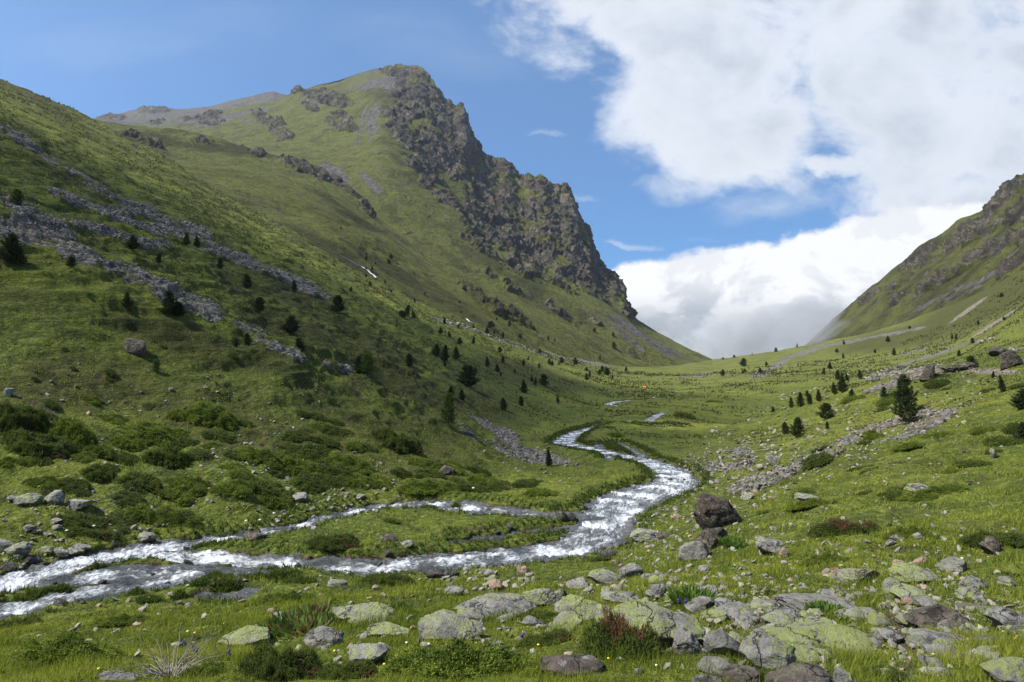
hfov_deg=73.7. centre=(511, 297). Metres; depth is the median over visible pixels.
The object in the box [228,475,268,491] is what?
juniper bush
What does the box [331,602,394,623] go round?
boulder
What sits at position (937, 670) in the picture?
boulder
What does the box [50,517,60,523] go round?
stone
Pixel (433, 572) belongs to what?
boulder
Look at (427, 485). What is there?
juniper bush
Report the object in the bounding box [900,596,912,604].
stone
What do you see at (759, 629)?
boulder
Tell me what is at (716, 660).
boulder
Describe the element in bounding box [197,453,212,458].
juniper bush
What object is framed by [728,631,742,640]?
stone
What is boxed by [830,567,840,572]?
stone
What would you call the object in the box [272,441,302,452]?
juniper bush
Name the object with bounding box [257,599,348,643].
leafy plant
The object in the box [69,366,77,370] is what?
juniper bush
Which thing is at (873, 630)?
boulder
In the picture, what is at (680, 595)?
leafy plant
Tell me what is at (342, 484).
juniper bush
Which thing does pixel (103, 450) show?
juniper bush
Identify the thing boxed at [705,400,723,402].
juniper bush
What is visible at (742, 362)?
pine tree
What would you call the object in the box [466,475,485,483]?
juniper bush
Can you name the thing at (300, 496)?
stone
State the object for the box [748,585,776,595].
juniper bush
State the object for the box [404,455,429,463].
juniper bush
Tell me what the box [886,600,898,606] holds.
stone
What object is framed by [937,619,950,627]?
boulder
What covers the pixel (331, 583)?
boulder
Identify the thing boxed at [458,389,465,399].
pine tree
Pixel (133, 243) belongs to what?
pine tree
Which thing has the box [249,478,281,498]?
juniper bush
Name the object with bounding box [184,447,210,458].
juniper bush
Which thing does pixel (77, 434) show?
juniper bush
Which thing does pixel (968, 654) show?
boulder
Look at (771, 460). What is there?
stone
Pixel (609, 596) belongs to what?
boulder
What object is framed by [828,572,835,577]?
stone
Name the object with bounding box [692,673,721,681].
boulder
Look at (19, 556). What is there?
stone
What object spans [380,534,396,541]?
stone
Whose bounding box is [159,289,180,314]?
pine tree
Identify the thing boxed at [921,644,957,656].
boulder
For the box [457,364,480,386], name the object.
pine tree
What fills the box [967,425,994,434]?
juniper bush
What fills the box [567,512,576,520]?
stone
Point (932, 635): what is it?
boulder
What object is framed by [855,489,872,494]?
juniper bush
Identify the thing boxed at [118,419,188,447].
juniper bush
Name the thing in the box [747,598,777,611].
boulder
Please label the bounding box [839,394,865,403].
juniper bush
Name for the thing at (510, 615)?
stone
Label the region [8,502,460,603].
hummock grass
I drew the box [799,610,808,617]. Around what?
stone
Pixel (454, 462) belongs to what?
juniper bush
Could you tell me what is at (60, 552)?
stone
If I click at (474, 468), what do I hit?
juniper bush
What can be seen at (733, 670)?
boulder
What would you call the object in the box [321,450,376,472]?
juniper bush
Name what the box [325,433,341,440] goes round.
juniper bush
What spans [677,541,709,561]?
boulder
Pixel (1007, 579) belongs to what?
boulder
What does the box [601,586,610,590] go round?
stone
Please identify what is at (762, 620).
stone
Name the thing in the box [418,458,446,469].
juniper bush
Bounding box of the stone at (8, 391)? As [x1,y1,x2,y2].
[3,388,14,396]
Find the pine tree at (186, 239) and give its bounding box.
[182,232,190,245]
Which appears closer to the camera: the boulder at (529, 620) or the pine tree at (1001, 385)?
the boulder at (529, 620)
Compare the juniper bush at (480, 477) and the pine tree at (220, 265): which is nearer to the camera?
the juniper bush at (480, 477)
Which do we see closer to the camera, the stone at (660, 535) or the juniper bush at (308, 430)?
the stone at (660, 535)
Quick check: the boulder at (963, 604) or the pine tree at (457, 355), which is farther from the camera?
the pine tree at (457, 355)
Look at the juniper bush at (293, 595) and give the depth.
13.32 m
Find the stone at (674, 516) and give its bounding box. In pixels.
[671,513,681,519]
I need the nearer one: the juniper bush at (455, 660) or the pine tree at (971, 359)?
the juniper bush at (455, 660)
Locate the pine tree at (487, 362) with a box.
[484,356,489,365]
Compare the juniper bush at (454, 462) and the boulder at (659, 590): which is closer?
the boulder at (659, 590)
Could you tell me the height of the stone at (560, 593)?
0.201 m
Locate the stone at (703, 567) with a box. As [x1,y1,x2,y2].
[698,565,709,570]
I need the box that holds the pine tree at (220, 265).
[216,257,224,268]
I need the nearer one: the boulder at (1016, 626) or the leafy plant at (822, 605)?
the boulder at (1016, 626)
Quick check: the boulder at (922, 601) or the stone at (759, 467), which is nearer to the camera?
the boulder at (922, 601)
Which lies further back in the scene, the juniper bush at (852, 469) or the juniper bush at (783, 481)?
the juniper bush at (783, 481)
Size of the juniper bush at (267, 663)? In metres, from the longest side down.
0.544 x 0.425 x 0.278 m
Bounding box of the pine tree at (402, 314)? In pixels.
[400,311,405,317]
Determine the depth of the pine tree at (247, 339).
61.27 m
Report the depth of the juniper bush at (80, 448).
36.91 m
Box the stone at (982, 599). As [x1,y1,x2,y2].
[974,597,988,604]
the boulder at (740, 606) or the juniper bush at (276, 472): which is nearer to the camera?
the boulder at (740, 606)
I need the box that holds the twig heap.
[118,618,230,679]
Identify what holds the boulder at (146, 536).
on the ground at (104, 313)
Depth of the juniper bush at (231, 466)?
39.68 m
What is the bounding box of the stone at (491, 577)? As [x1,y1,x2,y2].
[486,575,498,580]
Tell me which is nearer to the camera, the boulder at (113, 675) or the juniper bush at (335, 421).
the boulder at (113, 675)
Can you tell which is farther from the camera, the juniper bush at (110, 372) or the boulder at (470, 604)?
the juniper bush at (110, 372)
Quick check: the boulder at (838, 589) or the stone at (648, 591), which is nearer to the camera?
the boulder at (838, 589)
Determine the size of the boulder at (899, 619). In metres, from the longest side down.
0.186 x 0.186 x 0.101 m
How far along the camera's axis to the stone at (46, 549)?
26.97 m
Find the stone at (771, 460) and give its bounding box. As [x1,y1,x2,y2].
[765,453,780,465]
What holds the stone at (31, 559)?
on the ground at (104, 313)
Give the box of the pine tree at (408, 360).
[404,353,413,365]
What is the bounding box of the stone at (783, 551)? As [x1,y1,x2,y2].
[779,547,790,557]
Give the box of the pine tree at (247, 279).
[241,274,252,287]
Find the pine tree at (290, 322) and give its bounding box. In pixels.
[283,315,301,332]
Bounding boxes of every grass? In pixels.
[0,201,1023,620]
[0,420,715,622]
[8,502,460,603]
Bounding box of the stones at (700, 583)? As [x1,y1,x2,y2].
[0,345,1023,673]
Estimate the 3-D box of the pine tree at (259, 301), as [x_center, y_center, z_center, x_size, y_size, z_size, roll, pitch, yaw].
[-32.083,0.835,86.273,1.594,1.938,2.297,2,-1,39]
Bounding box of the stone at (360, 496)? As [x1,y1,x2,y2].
[356,494,365,499]
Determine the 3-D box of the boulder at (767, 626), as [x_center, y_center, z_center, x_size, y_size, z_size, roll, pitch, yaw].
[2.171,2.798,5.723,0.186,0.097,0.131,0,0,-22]
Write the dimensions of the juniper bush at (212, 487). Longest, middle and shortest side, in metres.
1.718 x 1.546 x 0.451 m
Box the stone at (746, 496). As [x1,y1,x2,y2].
[740,491,754,499]
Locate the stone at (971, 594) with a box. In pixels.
[969,590,975,597]
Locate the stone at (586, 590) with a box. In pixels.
[582,586,592,593]
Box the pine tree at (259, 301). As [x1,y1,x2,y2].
[250,297,265,310]
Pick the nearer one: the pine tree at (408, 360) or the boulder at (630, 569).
the boulder at (630, 569)
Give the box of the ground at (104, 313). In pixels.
[0,79,1023,681]
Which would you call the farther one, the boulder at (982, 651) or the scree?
the scree
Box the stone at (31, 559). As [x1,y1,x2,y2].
[23,554,40,563]
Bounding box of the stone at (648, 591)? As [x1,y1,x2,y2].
[645,589,652,596]
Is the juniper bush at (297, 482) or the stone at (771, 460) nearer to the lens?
the juniper bush at (297, 482)
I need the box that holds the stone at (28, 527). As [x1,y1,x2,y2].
[23,524,36,530]
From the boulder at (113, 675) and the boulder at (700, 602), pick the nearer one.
the boulder at (113, 675)
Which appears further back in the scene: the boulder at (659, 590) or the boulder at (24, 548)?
the boulder at (24, 548)
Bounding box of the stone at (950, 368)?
[940,365,958,371]
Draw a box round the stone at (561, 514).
[555,510,568,520]
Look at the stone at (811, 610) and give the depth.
6.64 m
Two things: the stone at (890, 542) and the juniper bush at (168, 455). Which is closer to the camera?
the stone at (890, 542)
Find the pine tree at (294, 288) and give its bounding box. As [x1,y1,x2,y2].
[291,280,298,291]
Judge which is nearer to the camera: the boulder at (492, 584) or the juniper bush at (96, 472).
the boulder at (492, 584)
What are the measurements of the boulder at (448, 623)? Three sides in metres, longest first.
0.584 x 0.438 x 0.220 m
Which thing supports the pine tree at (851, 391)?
on the ground at (104, 313)
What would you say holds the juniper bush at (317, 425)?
on the ground at (104, 313)
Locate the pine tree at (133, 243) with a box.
[123,235,141,249]
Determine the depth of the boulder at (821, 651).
4.23 m
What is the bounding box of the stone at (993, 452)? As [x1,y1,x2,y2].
[989,448,996,457]
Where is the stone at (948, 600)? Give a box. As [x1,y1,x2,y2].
[944,598,954,604]
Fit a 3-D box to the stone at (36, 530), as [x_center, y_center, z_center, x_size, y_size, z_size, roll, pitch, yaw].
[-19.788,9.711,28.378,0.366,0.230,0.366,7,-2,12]
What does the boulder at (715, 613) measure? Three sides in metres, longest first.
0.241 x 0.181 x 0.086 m
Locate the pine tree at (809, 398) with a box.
[805,393,812,403]
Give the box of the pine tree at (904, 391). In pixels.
[890,373,924,422]
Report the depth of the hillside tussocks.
213.51 m
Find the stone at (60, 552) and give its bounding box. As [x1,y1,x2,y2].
[52,547,68,556]
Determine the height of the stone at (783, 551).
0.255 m
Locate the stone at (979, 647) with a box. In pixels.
[976,645,990,650]
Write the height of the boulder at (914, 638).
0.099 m
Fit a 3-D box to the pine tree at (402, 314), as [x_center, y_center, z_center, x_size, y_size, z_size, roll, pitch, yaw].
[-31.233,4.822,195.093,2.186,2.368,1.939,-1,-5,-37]
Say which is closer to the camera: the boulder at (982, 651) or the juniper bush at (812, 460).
the boulder at (982, 651)
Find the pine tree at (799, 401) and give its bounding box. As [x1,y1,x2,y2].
[795,392,805,406]
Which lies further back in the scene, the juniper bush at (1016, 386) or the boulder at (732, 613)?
the juniper bush at (1016, 386)
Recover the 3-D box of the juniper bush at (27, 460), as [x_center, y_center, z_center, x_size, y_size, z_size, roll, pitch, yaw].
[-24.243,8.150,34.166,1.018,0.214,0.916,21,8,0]
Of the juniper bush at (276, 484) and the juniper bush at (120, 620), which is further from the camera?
the juniper bush at (276, 484)
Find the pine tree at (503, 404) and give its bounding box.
[499,398,508,408]
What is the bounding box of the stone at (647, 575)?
[641,573,652,579]
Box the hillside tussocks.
[0,79,1023,463]
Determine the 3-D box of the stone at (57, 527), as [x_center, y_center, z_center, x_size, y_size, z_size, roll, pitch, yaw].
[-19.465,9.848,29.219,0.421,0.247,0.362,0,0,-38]
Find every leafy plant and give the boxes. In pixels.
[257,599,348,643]
[388,600,412,611]
[665,583,716,606]
[716,535,747,547]
[804,598,845,618]
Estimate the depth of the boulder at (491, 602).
7.26 m
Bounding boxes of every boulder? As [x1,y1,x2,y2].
[0,538,13,553]
[0,561,17,572]
[4,541,31,556]
[12,493,42,505]
[43,490,64,504]
[65,499,94,510]
[68,547,84,555]
[69,543,91,550]
[98,670,139,680]
[124,338,145,355]
[137,531,157,540]
[216,625,270,648]
[246,532,267,540]
[303,626,343,648]
[327,579,347,587]
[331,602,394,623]
[349,643,389,663]
[367,621,409,636]
[418,609,483,640]
[422,568,444,577]
[444,585,464,595]
[453,592,536,620]
[459,599,478,608]
[486,578,501,590]
[521,615,542,625]
[522,588,557,606]
[540,653,607,676]
[548,610,582,629]
[554,593,610,619]
[564,576,589,588]
[587,568,621,585]
[595,599,705,647]
[598,549,617,556]
[600,591,639,602]
[619,563,642,577]
[630,528,656,540]
[650,583,667,597]
[664,590,688,602]
[672,627,703,654]
[675,611,695,616]
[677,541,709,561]
[684,595,714,612]
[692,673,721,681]
[693,493,744,529]
[695,527,727,549]
[697,656,731,675]
[698,585,717,595]
[700,609,727,620]
[703,628,740,655]
[715,597,730,606]
[716,601,753,619]
[717,664,760,681]
[726,607,740,620]
[737,613,758,625]
[738,631,796,670]
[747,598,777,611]
[753,628,766,632]
[755,535,787,553]
[760,625,773,627]
[762,612,799,624]
[764,662,832,681]
[765,621,879,651]
[768,607,801,617]
[773,592,856,610]
[794,492,818,500]
[794,646,820,663]
[799,616,832,622]
[815,589,835,595]
[817,649,834,658]
[829,586,846,596]
[832,667,857,681]
[833,607,876,619]
[835,568,879,584]
[867,610,893,626]
[870,637,881,647]
[871,627,875,633]
[876,628,904,643]
[878,668,910,679]
[881,577,901,593]
[888,561,937,582]
[889,583,927,599]
[895,614,914,626]
[903,605,973,627]
[904,483,928,491]
[906,628,963,643]
[906,634,931,646]
[912,595,938,606]
[917,655,943,666]
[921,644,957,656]
[926,667,950,676]
[934,556,967,572]
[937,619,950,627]
[952,602,988,610]
[954,587,984,600]
[956,362,979,369]
[958,575,989,588]
[959,652,974,659]
[973,635,999,642]
[973,649,990,654]
[975,651,999,662]
[978,536,1000,554]
[979,656,1023,681]
[983,606,1023,625]
[988,346,1007,355]
[996,576,1017,586]
[999,350,1022,370]
[1010,624,1023,634]
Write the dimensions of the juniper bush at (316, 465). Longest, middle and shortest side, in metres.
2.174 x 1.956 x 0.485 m
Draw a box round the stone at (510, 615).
[496,613,512,621]
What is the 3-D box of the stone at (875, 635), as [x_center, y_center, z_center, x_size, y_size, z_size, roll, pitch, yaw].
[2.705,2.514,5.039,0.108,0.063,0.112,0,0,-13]
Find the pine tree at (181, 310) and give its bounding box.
[172,302,188,316]
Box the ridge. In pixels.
[93,91,286,122]
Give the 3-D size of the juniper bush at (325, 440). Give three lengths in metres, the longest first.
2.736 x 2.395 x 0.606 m
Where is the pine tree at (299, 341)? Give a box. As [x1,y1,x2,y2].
[295,337,307,350]
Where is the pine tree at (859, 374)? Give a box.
[857,369,862,378]
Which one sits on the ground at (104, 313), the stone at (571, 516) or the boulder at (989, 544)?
the boulder at (989, 544)
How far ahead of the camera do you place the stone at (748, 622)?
5.94 m
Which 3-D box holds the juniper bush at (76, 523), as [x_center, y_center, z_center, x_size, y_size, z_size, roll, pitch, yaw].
[-18.555,10.053,30.215,3.831,0.666,2.994,22,2,0]
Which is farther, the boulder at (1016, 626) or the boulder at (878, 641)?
the boulder at (1016, 626)
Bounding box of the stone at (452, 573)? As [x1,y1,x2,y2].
[443,571,459,577]
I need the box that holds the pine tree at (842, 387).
[836,373,848,392]
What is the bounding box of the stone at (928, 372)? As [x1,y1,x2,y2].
[919,363,934,381]
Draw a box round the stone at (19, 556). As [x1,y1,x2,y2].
[13,554,23,557]
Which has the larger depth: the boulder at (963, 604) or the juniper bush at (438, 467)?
the juniper bush at (438, 467)
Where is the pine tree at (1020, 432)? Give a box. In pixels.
[1010,421,1023,438]
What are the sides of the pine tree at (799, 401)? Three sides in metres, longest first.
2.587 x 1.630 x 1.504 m
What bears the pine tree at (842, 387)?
on the ground at (104, 313)
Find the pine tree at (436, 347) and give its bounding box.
[431,343,440,355]
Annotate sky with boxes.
[0,0,1023,358]
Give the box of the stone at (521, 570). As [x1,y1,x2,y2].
[517,566,530,574]
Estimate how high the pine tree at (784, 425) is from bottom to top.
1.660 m
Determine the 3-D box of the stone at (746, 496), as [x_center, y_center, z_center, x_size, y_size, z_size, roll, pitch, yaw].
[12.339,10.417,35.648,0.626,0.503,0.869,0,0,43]
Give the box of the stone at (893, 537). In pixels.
[890,535,904,540]
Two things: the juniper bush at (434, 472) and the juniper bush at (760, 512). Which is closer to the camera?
the juniper bush at (760, 512)
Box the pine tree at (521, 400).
[518,396,523,405]
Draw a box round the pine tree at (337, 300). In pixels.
[329,295,346,312]
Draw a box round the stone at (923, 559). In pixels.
[912,557,926,565]
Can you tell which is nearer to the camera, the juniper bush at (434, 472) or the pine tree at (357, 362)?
the juniper bush at (434, 472)
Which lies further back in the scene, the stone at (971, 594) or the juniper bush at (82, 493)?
the juniper bush at (82, 493)
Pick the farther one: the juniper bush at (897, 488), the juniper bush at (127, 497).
the juniper bush at (127, 497)
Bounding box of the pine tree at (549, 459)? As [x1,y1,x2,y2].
[545,449,552,465]
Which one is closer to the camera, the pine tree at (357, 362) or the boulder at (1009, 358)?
the pine tree at (357, 362)
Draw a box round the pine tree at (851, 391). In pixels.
[846,389,854,395]
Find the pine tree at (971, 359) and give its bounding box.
[965,355,979,363]
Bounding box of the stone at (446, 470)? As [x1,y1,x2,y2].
[439,465,454,474]
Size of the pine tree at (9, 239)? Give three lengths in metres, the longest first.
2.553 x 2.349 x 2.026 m
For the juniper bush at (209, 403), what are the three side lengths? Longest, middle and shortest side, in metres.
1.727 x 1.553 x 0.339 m
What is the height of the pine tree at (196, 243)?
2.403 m
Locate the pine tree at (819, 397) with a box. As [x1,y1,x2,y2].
[815,389,822,400]
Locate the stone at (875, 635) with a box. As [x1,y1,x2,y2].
[869,633,886,641]
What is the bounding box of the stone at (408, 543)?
[400,540,413,547]
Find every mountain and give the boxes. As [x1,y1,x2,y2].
[97,63,712,366]
[806,173,1023,344]
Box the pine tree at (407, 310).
[404,305,410,315]
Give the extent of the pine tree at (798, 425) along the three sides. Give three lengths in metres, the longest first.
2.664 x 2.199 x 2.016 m
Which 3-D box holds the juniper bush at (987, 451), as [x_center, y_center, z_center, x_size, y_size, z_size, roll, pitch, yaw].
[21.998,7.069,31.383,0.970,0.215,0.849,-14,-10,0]
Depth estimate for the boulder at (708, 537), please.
18.45 m
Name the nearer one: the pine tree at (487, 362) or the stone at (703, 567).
the stone at (703, 567)
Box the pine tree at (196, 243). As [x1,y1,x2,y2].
[193,235,200,246]
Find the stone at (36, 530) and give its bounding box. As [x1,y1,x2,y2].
[31,528,41,532]
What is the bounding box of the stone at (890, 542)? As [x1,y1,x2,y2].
[884,539,895,545]
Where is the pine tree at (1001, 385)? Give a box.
[997,375,1006,390]
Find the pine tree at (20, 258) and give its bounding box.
[7,243,27,265]
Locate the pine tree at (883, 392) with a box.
[879,386,887,396]
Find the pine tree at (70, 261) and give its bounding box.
[65,256,77,267]
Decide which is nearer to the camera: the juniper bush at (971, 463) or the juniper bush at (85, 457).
the juniper bush at (971, 463)
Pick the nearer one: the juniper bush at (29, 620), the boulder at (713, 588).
the boulder at (713, 588)
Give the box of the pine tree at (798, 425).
[789,417,805,436]
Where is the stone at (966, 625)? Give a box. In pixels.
[958,622,980,632]
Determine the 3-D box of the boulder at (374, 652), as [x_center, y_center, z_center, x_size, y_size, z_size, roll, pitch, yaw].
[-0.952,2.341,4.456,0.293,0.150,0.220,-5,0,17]
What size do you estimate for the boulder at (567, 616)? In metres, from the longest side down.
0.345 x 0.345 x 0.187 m
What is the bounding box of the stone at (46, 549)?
[37,545,51,554]
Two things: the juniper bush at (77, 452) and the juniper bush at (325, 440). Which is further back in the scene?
the juniper bush at (325, 440)
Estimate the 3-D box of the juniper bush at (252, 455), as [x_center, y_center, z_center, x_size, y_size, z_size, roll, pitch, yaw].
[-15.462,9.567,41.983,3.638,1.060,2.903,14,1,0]
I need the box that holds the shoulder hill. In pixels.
[91,118,657,366]
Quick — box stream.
[0,377,699,618]
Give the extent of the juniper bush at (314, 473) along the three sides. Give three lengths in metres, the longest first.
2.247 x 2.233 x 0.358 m
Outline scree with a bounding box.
[0,186,1023,489]
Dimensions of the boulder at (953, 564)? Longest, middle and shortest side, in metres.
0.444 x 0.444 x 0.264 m
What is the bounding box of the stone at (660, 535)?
[655,531,668,539]
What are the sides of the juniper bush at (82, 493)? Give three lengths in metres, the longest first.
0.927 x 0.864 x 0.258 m
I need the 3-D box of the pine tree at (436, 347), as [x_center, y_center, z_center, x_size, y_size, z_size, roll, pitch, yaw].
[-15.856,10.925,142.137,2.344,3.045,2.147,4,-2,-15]
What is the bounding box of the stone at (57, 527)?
[51,524,62,529]
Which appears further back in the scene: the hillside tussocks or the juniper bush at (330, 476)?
the hillside tussocks
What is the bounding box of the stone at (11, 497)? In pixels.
[7,495,15,500]
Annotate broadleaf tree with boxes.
[8,188,25,202]
[151,359,161,370]
[359,353,375,374]
[440,392,457,423]
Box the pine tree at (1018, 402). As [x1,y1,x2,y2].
[1006,388,1023,408]
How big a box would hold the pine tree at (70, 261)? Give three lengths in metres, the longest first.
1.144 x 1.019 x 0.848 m
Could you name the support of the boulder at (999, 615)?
on the ground at (104, 313)
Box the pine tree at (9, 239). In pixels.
[0,232,21,261]
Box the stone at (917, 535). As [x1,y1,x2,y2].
[911,532,925,539]
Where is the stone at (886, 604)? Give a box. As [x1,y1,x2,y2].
[880,603,892,609]
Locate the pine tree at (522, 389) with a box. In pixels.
[520,379,529,392]
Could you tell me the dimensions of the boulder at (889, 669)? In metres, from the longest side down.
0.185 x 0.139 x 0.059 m
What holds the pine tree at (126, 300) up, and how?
on the ground at (104, 313)
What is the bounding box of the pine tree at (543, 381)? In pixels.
[538,374,549,385]
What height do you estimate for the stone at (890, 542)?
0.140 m
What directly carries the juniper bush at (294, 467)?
on the ground at (104, 313)
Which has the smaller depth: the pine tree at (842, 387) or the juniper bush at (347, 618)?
the juniper bush at (347, 618)
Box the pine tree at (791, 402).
[788,397,794,407]
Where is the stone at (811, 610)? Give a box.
[808,608,823,615]
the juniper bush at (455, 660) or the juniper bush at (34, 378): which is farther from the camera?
the juniper bush at (34, 378)
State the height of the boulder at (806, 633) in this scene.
0.212 m
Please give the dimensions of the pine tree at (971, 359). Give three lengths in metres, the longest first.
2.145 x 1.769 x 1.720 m
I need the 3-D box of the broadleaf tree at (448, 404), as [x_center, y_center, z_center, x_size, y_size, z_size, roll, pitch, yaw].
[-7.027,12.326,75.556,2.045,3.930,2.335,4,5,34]
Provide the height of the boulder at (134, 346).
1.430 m
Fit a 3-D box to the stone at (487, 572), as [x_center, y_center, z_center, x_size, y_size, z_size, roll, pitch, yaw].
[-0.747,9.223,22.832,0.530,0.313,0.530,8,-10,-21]
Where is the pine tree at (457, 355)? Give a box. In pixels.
[451,347,460,358]
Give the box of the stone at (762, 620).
[758,618,767,623]
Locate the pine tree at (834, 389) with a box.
[831,382,837,394]
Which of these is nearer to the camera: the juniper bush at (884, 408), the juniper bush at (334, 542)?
the juniper bush at (334, 542)
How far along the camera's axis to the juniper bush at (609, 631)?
4.30 m
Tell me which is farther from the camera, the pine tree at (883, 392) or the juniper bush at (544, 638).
the pine tree at (883, 392)
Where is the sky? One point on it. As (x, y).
(746, 170)
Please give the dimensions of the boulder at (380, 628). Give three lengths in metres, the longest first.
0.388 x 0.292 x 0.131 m
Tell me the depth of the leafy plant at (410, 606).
9.57 m
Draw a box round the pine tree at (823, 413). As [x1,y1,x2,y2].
[814,402,836,418]
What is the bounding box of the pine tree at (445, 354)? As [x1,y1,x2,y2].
[439,345,449,361]
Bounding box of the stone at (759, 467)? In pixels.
[756,464,763,470]
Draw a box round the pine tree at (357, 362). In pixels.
[352,356,362,372]
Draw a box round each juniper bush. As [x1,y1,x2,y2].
[0,396,50,433]
[0,427,76,459]
[0,456,15,468]
[0,615,42,627]
[0,624,127,672]
[15,456,36,465]
[22,474,63,489]
[30,376,39,381]
[32,456,53,466]
[39,415,99,448]
[39,487,57,495]
[42,398,61,409]
[47,413,59,420]
[50,510,131,546]
[55,476,92,493]
[64,418,84,426]
[67,446,87,454]
[68,451,97,462]
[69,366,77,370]
[70,488,91,496]
[72,444,95,453]
[78,463,115,482]
[80,395,102,405]
[82,442,118,458]
[89,612,154,626]
[96,413,129,424]
[99,508,139,526]
[100,463,120,471]
[104,368,117,377]
[105,376,113,381]
[108,433,144,450]
[108,489,144,506]
[110,434,147,451]
[110,453,132,464]
[112,470,163,492]
[116,451,140,462]
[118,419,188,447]
[124,503,156,522]
[140,441,190,469]
[143,403,155,409]
[148,487,171,498]
[151,504,206,530]
[159,435,193,449]
[162,484,199,505]
[163,474,196,485]
[165,408,186,421]
[167,491,196,501]
[169,475,212,496]
[178,437,199,445]
[179,659,226,678]
[183,400,238,431]
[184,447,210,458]
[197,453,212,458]
[199,401,217,408]
[199,428,237,442]
[199,441,221,449]
[208,481,228,493]
[211,478,254,497]
[218,462,246,469]
[221,450,240,457]
[223,495,238,502]
[228,468,253,478]
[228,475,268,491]
[230,352,238,359]
[232,445,285,468]
[233,635,322,681]
[238,418,254,427]
[238,419,253,426]
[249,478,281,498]
[257,588,319,604]
[259,487,299,510]
[265,467,290,478]
[267,479,292,496]
[271,449,296,463]
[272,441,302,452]
[277,429,310,441]
[283,457,316,476]
[289,474,324,494]
[290,472,328,490]
[295,409,311,416]
[296,443,332,460]
[298,428,314,431]
[298,451,315,461]
[299,459,320,473]
[302,529,359,550]
[305,434,341,448]
[309,411,327,421]
[310,472,331,490]
[310,652,378,679]
[311,421,330,429]
[311,459,338,473]
[318,424,344,435]
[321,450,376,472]
[322,472,340,483]
[323,463,358,478]
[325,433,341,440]
[326,418,343,425]
[327,472,358,488]
[337,617,349,623]
[342,429,354,435]
[344,441,366,452]
[344,472,371,489]
[349,466,369,473]
[356,442,377,453]
[357,571,416,585]
[366,472,395,490]
[367,426,423,455]
[368,480,380,489]
[373,626,541,681]
[381,516,401,522]
[389,466,412,478]
[395,476,460,494]
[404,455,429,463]
[407,459,428,466]
[413,466,446,478]
[413,471,433,478]
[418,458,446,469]
[432,461,464,473]
[444,458,462,468]
[453,481,491,492]
[455,469,468,475]
[461,464,492,476]
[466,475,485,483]
[467,472,496,482]
[475,478,510,491]
[511,479,538,487]
[516,609,559,619]
[516,625,573,649]
[518,478,544,484]
[522,488,558,496]
[523,487,550,495]
[535,570,556,572]
[577,556,612,562]
[577,602,665,659]
[606,431,625,437]
[673,411,696,419]
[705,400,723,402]
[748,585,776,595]
[751,509,773,517]
[757,667,771,680]
[778,478,798,485]
[782,497,837,511]
[789,487,813,497]
[799,551,851,565]
[800,452,832,469]
[806,517,885,537]
[810,445,831,452]
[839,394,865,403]
[845,466,861,471]
[855,439,874,444]
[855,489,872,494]
[857,465,879,474]
[859,663,907,680]
[862,429,884,440]
[874,405,890,411]
[875,489,905,500]
[876,395,900,407]
[879,485,906,490]
[879,524,942,539]
[887,389,895,397]
[890,440,925,451]
[896,482,970,501]
[920,431,954,438]
[922,378,950,388]
[935,373,949,377]
[935,469,961,473]
[951,459,993,466]
[956,528,1023,547]
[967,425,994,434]
[976,387,995,394]
[980,449,1003,454]
[981,433,1023,446]
[1002,421,1019,434]
[1007,383,1023,388]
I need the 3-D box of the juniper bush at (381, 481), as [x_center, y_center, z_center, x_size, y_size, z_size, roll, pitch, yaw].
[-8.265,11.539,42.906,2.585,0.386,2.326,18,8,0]
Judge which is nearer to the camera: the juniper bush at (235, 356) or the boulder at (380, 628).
the boulder at (380, 628)
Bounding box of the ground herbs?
[0,446,1023,681]
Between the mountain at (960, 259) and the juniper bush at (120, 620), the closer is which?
the juniper bush at (120, 620)
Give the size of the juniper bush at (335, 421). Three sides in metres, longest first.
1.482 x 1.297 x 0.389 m
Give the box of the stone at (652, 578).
[648,575,665,582]
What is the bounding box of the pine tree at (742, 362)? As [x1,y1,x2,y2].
[739,358,746,365]
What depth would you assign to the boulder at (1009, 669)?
3.46 m
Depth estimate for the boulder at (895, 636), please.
5.00 m
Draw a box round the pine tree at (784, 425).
[780,422,789,433]
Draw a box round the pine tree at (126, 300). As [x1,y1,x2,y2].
[121,292,133,307]
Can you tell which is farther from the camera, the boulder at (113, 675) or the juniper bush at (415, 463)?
the juniper bush at (415, 463)
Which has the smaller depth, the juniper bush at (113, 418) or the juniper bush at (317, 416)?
the juniper bush at (113, 418)
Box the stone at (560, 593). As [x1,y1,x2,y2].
[554,589,567,599]
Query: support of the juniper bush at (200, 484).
on the ground at (104, 313)
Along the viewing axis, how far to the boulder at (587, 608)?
6.78 m
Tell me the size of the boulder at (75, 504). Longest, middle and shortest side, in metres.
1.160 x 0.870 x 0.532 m
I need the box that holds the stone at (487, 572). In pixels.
[484,569,497,576]
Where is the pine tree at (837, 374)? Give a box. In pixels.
[834,370,839,378]
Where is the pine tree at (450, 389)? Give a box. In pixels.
[447,385,454,395]
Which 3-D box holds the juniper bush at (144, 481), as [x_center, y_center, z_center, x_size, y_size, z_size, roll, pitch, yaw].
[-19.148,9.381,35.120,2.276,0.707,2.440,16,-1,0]
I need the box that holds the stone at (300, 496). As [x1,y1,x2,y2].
[292,492,308,501]
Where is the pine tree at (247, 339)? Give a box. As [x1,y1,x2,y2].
[242,333,252,344]
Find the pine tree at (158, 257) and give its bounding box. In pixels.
[155,253,162,262]
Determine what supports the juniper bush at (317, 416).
on the ground at (104, 313)
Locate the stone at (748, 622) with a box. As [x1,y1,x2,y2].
[745,620,757,625]
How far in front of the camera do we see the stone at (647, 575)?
12.96 m
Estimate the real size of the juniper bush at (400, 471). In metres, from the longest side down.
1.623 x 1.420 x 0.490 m
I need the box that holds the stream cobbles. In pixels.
[1,424,702,605]

